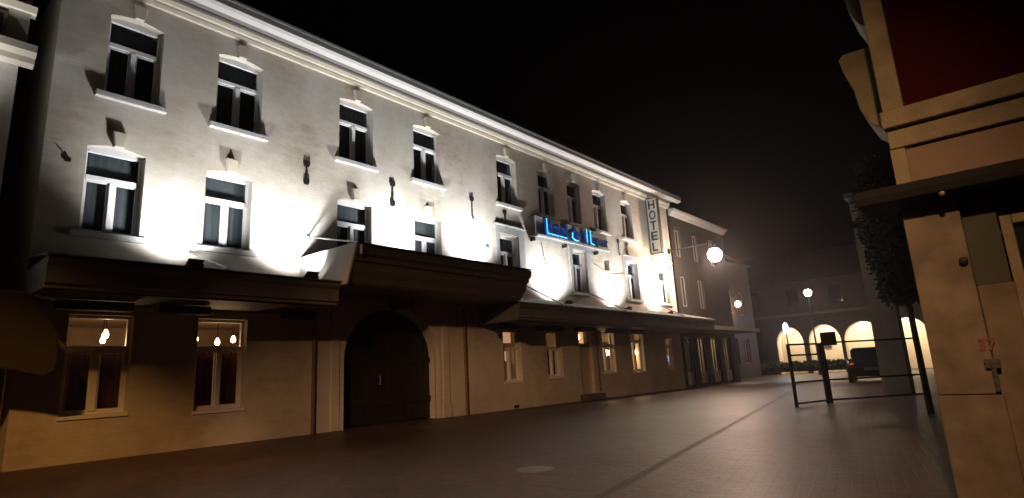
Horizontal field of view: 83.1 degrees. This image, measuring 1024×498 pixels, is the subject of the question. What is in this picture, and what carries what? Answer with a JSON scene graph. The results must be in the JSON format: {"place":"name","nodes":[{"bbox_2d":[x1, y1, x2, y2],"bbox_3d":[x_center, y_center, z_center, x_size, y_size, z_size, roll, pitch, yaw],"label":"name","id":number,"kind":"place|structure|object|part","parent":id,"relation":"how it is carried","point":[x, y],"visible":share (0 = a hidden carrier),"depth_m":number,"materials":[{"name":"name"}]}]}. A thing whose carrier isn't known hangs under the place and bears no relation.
{"place":"outdoors","nodes":[
{"label":"outdoors","id":0,"kind":"place"},
{"bbox_2d":[0,0,37,191],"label":"neighbour house","id":1,"kind":"structure","parent":0,"point":[16,49],"depth_m":10.35,"materials":[{"name":"paint"}]},
{"bbox_2d":[0,12,3,33],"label":"window","id":2,"kind":"structure","parent":1,"relation":"in","point":[1,13],"depth_m":10.32,"materials":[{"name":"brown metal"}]},
{"bbox_2d":[0,0,715,471],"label":"hotel building","id":3,"kind":"structure","parent":0,"point":[262,158],"depth_m":13.93,"materials":[{"name":"beige paint"}]},
{"bbox_2d":[0,289,57,376],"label":"folded awning","id":4,"kind":"object","parent":3,"relation":"attached to","point":[28,339],"visible":0.94,"depth_m":9.31,"materials":[{"name":"fabric"}]},
{"bbox_2d":[56,315,131,420],"bbox_3d":[-7.858,2.203,10.877,0.445,1.900,1.090,-13,-16,39],"label":"window","id":5,"kind":"structure","parent":3,"relation":"in","point":[93,377],"depth_m":10.86,"materials":[{"name":"white paint"}]},
{"bbox_2d":[100,319,105,343],"bbox_3d":[-8.289,1.635,11.722,0.100,0.565,0.100,-13,-16,39],"label":"pendant lamp","id":6,"kind":"object","parent":3,"relation":"hanging from","point":[102,340],"visible":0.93,"depth_m":11.66,"materials":[{"name":"white glass"}]},
{"bbox_2d":[102,320,108,337],"bbox_3d":[-8.297,1.598,11.802,0.120,0.458,0.120,-13,-16,39],"label":"pendant lamp","id":7,"kind":"object","parent":3,"relation":"hanging from","point":[106,334],"visible":0.93,"depth_m":11.76,"materials":[{"name":"white glass"}]},
{"bbox_2d":[69,131,148,244],"bbox_3d":[-7.989,-1.235,11.551,0.445,2.230,1.290,-13,-16,39],"label":"window","id":8,"kind":"structure","parent":3,"relation":"in","point":[109,211],"depth_m":11.60,"materials":[{"name":"white paint"}]},
{"bbox_2d":[95,4,166,114],"bbox_3d":[-8.042,-4.069,12.288,0.445,2.280,1.280,-13,-16,39],"label":"window","id":9,"kind":"structure","parent":3,"relation":"in","point":[133,55],"depth_m":12.34,"materials":[{"name":"black glass"}]},
{"bbox_2d":[185,258,204,266],"bbox_3d":[-6.198,0.367,11.282,0.225,0.319,0.300,-13,-16,39],"label":"floodlight","id":10,"kind":"object","parent":3,"relation":"on","point":[195,262],"visible":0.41,"depth_m":11.23,"materials":[{"name":"black metal"}]},
{"bbox_2d":[215,323,219,344],"bbox_3d":[-6.847,1.943,13.435,0.110,0.592,0.110,-13,-16,39],"label":"pendant lamp","id":11,"kind":"object","parent":3,"relation":"hanging from","point":[217,341],"visible":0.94,"depth_m":13.37,"materials":[{"name":"white glass"}]},
{"bbox_2d":[192,319,244,414],"bbox_3d":[-6.393,2.526,12.534,0.445,1.980,1.080,-13,-16,39],"label":"window","id":12,"kind":"structure","parent":3,"relation":"in","point":[217,381],"depth_m":12.55,"materials":[{"name":"white paint"}]},
{"bbox_2d":[195,158,257,257],"bbox_3d":[-6.533,-0.953,13.209,0.445,2.230,1.320,-13,-16,39],"label":"window","id":13,"kind":"structure","parent":3,"relation":"in","point":[226,196],"depth_m":13.28,"materials":[{"name":"white paint"}]},
{"bbox_2d":[231,326,235,342],"bbox_3d":[-6.613,1.960,13.710,0.110,0.532,0.110,-13,-16,39],"label":"pendant lamp","id":14,"kind":"object","parent":3,"relation":"hanging from","point":[233,339],"visible":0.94,"depth_m":13.65,"materials":[{"name":"white glass"}]},
{"bbox_2d":[208,44,267,141],"bbox_3d":[-6.599,-3.789,13.932,0.445,2.280,1.350,-13,-16,39],"label":"window","id":15,"kind":"structure","parent":3,"relation":"in","point":[237,101],"depth_m":14.00,"materials":[{"name":"black glass"}]},
{"bbox_2d":[303,271,319,278],"bbox_3d":[-4.562,0.685,13.145,0.225,0.319,0.300,-13,-16,39],"label":"floodlight","id":16,"kind":"object","parent":3,"relation":"on","point":[309,274],"visible":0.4,"depth_m":13.08,"materials":[{"name":"black metal"}]},
{"bbox_2d":[337,188,367,246],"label":"window","id":17,"kind":"structure","parent":3,"relation":"in","point":[350,215],"depth_m":15.88,"materials":[{"name":"black glass"}]},
{"bbox_2d":[334,89,378,171],"bbox_3d":[-4.466,-3.376,16.362,0.445,2.280,1.390,-13,-16,39],"label":"window","id":18,"kind":"structure","parent":3,"relation":"in","point":[353,119],"depth_m":16.45,"materials":[{"name":"black glass"}]},
{"bbox_2d":[414,206,437,253],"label":"window","id":19,"kind":"structure","parent":3,"relation":"in","point":[424,227],"depth_m":17.89,"materials":[{"name":"white paint"}]},
{"bbox_2d":[410,117,446,190],"bbox_3d":[-2.755,-3.044,18.311,0.445,2.280,1.400,-13,-16,39],"label":"window","id":20,"kind":"structure","parent":3,"relation":"in","point":[425,166],"depth_m":18.43,"materials":[{"name":"black glass"}]},
{"bbox_2d":[500,236,514,266],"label":"window","id":21,"kind":"structure","parent":3,"relation":"in","point":[507,258],"depth_m":20.79,"materials":[{"name":"white paint"}]},
{"bbox_2d":[496,148,522,211],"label":"window","id":22,"kind":"structure","parent":3,"relation":"in","point":[504,185],"depth_m":21.29,"materials":[{"name":"black glass"}]},
{"bbox_2d":[502,330,523,383],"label":"window","id":23,"kind":"structure","parent":3,"relation":"in","point":[509,379],"depth_m":19.69,"materials":[{"name":"white paint"}]},
{"bbox_2d":[537,163,559,220],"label":"window","id":24,"kind":"structure","parent":3,"relation":"in","point":[541,177],"depth_m":23.05,"materials":[{"name":"black glass"}]},
{"bbox_2d":[546,332,564,378],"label":"window","id":25,"kind":"structure","parent":3,"relation":"in","point":[550,350],"depth_m":21.61,"materials":[{"name":"white paint"}]},
{"bbox_2d":[528,215,609,254],"bbox_3d":[2.431,-0.459,23.233,0.445,0.920,5.020,-13,-16,39],"label":"sign","id":26,"kind":"object","parent":3,"relation":"attached to","point":[564,235],"visible":1,"depth_m":22.85,"materials":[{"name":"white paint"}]},
{"bbox_2d":[566,174,585,228],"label":"window","id":27,"kind":"structure","parent":3,"relation":"in","point":[570,199],"depth_m":24.46,"materials":[{"name":"black glass"}]},
{"bbox_2d":[572,251,591,296],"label":"window","id":28,"kind":"structure","parent":3,"relation":"in","point":[576,267],"depth_m":23.91,"materials":[{"name":"white paint"}]},
{"bbox_2d":[579,332,592,393],"bbox_3d":[2.858,4.410,22.968,0.154,2.600,0.900,-13,-16,39],"label":"door","id":29,"kind":"structure","parent":3,"relation":"in","point":[584,347],"depth_m":23.00,"materials":[{"name":"beige paint"}]},
{"bbox_2d":[592,184,611,235],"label":"window","id":30,"kind":"structure","parent":3,"relation":"in","point":[596,208],"depth_m":25.97,"materials":[{"name":"black glass"}]},
{"bbox_2d":[600,331,617,373],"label":"window","id":31,"kind":"structure","parent":3,"relation":"in","point":[606,371],"depth_m":24.31,"materials":[{"name":"white paint"}]},
{"bbox_2d":[620,194,637,242],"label":"window","id":32,"kind":"structure","parent":3,"relation":"in","point":[625,237],"depth_m":27.73,"materials":[{"name":"white paint"}]},
{"bbox_2d":[627,263,643,302],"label":"window","id":33,"kind":"structure","parent":3,"relation":"in","point":[630,276],"depth_m":27.24,"materials":[{"name":"white paint"}]},
{"bbox_2d":[630,334,646,373],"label":"window","id":34,"kind":"structure","parent":3,"relation":"in","point":[632,342],"depth_m":26.16,"materials":[{"name":"white paint"}]},
{"bbox_2d":[645,196,663,254],"bbox_3d":[7.118,-1.161,28.896,0.640,2.880,0.240,-13,-16,39],"label":"blade sign","id":35,"kind":"object","parent":3,"relation":"attached to","point":[654,226],"visible":1,"depth_m":28.79,"materials":[{"name":"grey metal"}]},
{"bbox_2d":[652,253,671,273],"bbox_3d":[7.362,0.719,28.362,1.010,0.980,0.190,-13,-16,39],"label":"disc sign","id":36,"kind":"object","parent":3,"relation":"attached to","point":[661,263],"visible":1,"depth_m":28.27,"materials":[{"name":"white"}]},
{"bbox_2d":[658,273,674,306],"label":"window","id":37,"kind":"structure","parent":3,"relation":"in","point":[661,282],"depth_m":29.56,"materials":[{"name":"white paint"}]},
{"bbox_2d":[665,338,674,368],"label":"window","id":38,"kind":"structure","parent":3,"relation":"in","point":[667,346],"depth_m":28.62,"materials":[{"name":"white paint"}]},
{"bbox_2d":[667,242,721,261],"bbox_3d":[9.280,0.275,29.370,2.751,1.090,0.680,-13,-16,39],"label":"street lamp","id":39,"kind":"object","parent":3,"relation":"attached to","point":[714,254],"visible":1,"depth_m":28.52,"materials":[{"name":"white glass"}]},
{"bbox_2d":[0,367,957,497],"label":"street paving","id":40,"kind":"structure","parent":0,"point":[881,447],"depth_m":8.20,"materials":[{"name":"stone"}]},
{"bbox_2d":[516,466,555,472],"bbox_3d":[0.284,2.637,6.922,0.480,0.008,0.480,-13,-16,39],"label":"manhole cover","id":41,"kind":"object","parent":40,"relation":"on","point":[531,469],"visible":1,"depth_m":6.88,"materials":[{"name":"silver metal"}]},
{"bbox_2d":[593,390,792,497],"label":"road gutter line","id":42,"kind":"object","parent":40,"relation":"on","point":[625,482],"visible":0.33,"depth_m":7.10,"materials":[{"name":"black stone"}]},
{"bbox_2d":[783,323,788,343],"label":"lamp","id":43,"kind":"object","parent":40,"relation":"on","point":[785,327],"visible":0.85,"depth_m":40.88,"materials":[{"name":"white glass"}]},
{"bbox_2d":[760,358,850,372],"bbox_3d":[15.284,6.037,29.820,4.594,0.633,0.809,-13,-16,39],"label":"clipped hedge","id":44,"kind":"object","parent":40,"relation":"on","point":[813,365],"visible":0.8,"depth_m":29.77,"materials":[{"name":"green plant"}]},
{"bbox_2d":[786,343,829,406],"bbox_3d":[7.350,3.101,14.323,1.316,1.502,0.060,4,-14,-29],"label":"terrace fence","id":45,"kind":"object","parent":40,"relation":"on","point":[794,383],"visible":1,"depth_m":14.28,"materials":[{"name":"black metal"}]},
{"bbox_2d":[804,288,821,374],"bbox_3d":[20.815,5.644,39.793,0.480,5.944,0.480,-13,-16,39],"label":"street lamp","id":46,"kind":"object","parent":40,"relation":"on","point":[807,292],"visible":0.91,"depth_m":39.95,"materials":[{"name":"black metal"}]},
{"bbox_2d":[847,347,880,382],"bbox_3d":[16.123,5.145,25.860,1.856,1.481,4.240,-11,-14,31],"label":"parked car","id":47,"kind":"object","parent":40,"relation":"on","point":[862,362],"visible":0.47,"depth_m":24.46,"materials":[{"name":"black paint"}]},
{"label":"windows","id":48,"kind":"part","parent":47,"relation":"part of","materials":[{"name":"black glass"}]},
{"bbox_2d":[820,337,923,402],"bbox_3d":[9.329,3.101,14.866,2.734,1.522,0.060,-1,-12,-8],"label":"terrace fence","id":49,"kind":"object","parent":40,"relation":"on","point":[828,379],"visible":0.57,"depth_m":14.75,"materials":[{"name":"black metal"}]},
{"bbox_2d":[820,331,836,350],"bbox_3d":[8.072,2.346,14.703,0.360,0.460,0.080,-13,-16,39],"label":"menu board","id":50,"kind":"object","parent":49,"relation":"attached to","point":[827,338],"visible":1,"depth_m":14.69,"materials":[{"name":"black metal"}]},
{"bbox_2d":[849,154,934,412],"bbox_3d":[7.627,0.595,11.406,1.173,5.121,1.185,-13,-16,39],"label":"terrace tree","id":51,"kind":"object","parent":40,"relation":"on","point":[887,240],"visible":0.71,"depth_m":11.35,"materials":[{"name":"green plant"}]},
{"bbox_2d":[839,0,1023,497],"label":"corner cafe","id":52,"kind":"structure","parent":40,"relation":"on","point":[937,86],"depth_m":4.50,"materials":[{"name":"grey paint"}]},
{"bbox_2d":[957,190,1011,285],"bbox_3d":[3.677,-0.088,4.500,0.208,0.725,0.100,-13,-16,39],"label":"door panel","id":53,"kind":"structure","parent":52,"relation":"in","point":[979,219],"depth_m":4.46,"materials":[{"name":"grey paint"}]},
{"bbox_2d":[998,212,1023,320],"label":"window","id":54,"kind":"structure","parent":52,"relation":"in","point":[1012,226],"depth_m":4.31,"materials":[{"name":"beige paint"}]},
{"bbox_2d":[268,0,890,261],"label":"sky","id":55,"kind":"structure","parent":0,"point":[746,112],"materials":[{"name":"black"}]},
{"bbox_2d":[666,206,759,387],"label":"row house","id":56,"kind":"structure","parent":0,"point":[702,290],"depth_m":32.95,"materials":[{"name":"beige paint"}]},
{"bbox_2d":[674,229,680,257],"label":"window","id":57,"kind":"structure","parent":56,"relation":"in","point":[676,237],"depth_m":31.97,"materials":[{"name":"grey"}]},
{"bbox_2d":[680,276,686,306],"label":"window","id":58,"kind":"structure","parent":56,"relation":"in","point":[682,281],"depth_m":31.48,"materials":[{"name":"grey"}]},
{"bbox_2d":[681,337,695,384],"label":"window","id":59,"kind":"structure","parent":56,"relation":"in","point":[688,346],"depth_m":30.46,"materials":[{"name":"grey"}]},
{"bbox_2d":[691,235,697,261],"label":"window","id":60,"kind":"structure","parent":56,"relation":"in","point":[693,237],"depth_m":33.69,"materials":[{"name":"grey"}]},
{"bbox_2d":[697,279,704,308],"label":"window","id":61,"kind":"structure","parent":56,"relation":"in","point":[699,281],"depth_m":33.20,"materials":[{"name":"grey"}]},
{"bbox_2d":[697,337,708,382],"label":"window","id":62,"kind":"structure","parent":56,"relation":"in","point":[701,345],"depth_m":31.76,"materials":[{"name":"grey"}]},
{"bbox_2d":[710,337,721,381],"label":"window","id":63,"kind":"structure","parent":56,"relation":"in","point":[715,353],"depth_m":33.12,"materials":[{"name":"grey"}]},
{"bbox_2d":[722,338,733,379],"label":"window","id":64,"kind":"structure","parent":56,"relation":"in","point":[725,340],"depth_m":34.48,"materials":[{"name":"grey"}]},
{"bbox_2d":[724,254,761,378],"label":"corner house","id":65,"kind":"structure","parent":0,"point":[746,343],"depth_m":41.67,"materials":[{"name":"paint"}]},
{"bbox_2d":[730,294,740,306],"bbox_3d":[15.255,3.523,39.669,0.832,0.940,0.380,-13,-16,39],"label":"street lamp","id":66,"kind":"object","parent":65,"relation":"attached to","point":[737,303],"visible":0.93,"depth_m":39.40,"materials":[{"name":"white glass"}]},
{"bbox_2d":[737,292,743,315],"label":"window","id":67,"kind":"structure","parent":65,"relation":"in","point":[738,294],"depth_m":42.09,"materials":[{"name":"grey glass"}]},
{"bbox_2d":[744,340,750,363],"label":"window","id":68,"kind":"structure","parent":65,"relation":"in","point":[745,341],"depth_m":41.35,"materials":[{"name":"brown metal"}]},
{"bbox_2d":[742,243,932,374],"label":"arcade building","id":69,"kind":"structure","parent":0,"point":[831,278],"depth_m":46.36,"materials":[{"name":"paint"}]},
{"bbox_2d":[750,293,760,311],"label":"window","id":70,"kind":"structure","parent":69,"relation":"in","point":[755,299],"depth_m":48.33,"materials":[{"name":"grey glass"}]},
{"bbox_2d":[784,288,800,307],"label":"window","id":71,"kind":"structure","parent":69,"relation":"in","point":[792,297],"depth_m":46.50,"materials":[{"name":"grey glass"}]},
{"bbox_2d":[826,283,844,303],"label":"window","id":72,"kind":"structure","parent":69,"relation":"in","point":[834,291],"depth_m":44.55,"materials":[{"name":"grey glass"}]},
{"bbox_2d":[843,192,915,393],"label":"wall pier","id":73,"kind":"structure","parent":0,"point":[892,355],"depth_m":16.84,"materials":[{"name":"grey stone"}]}
]}

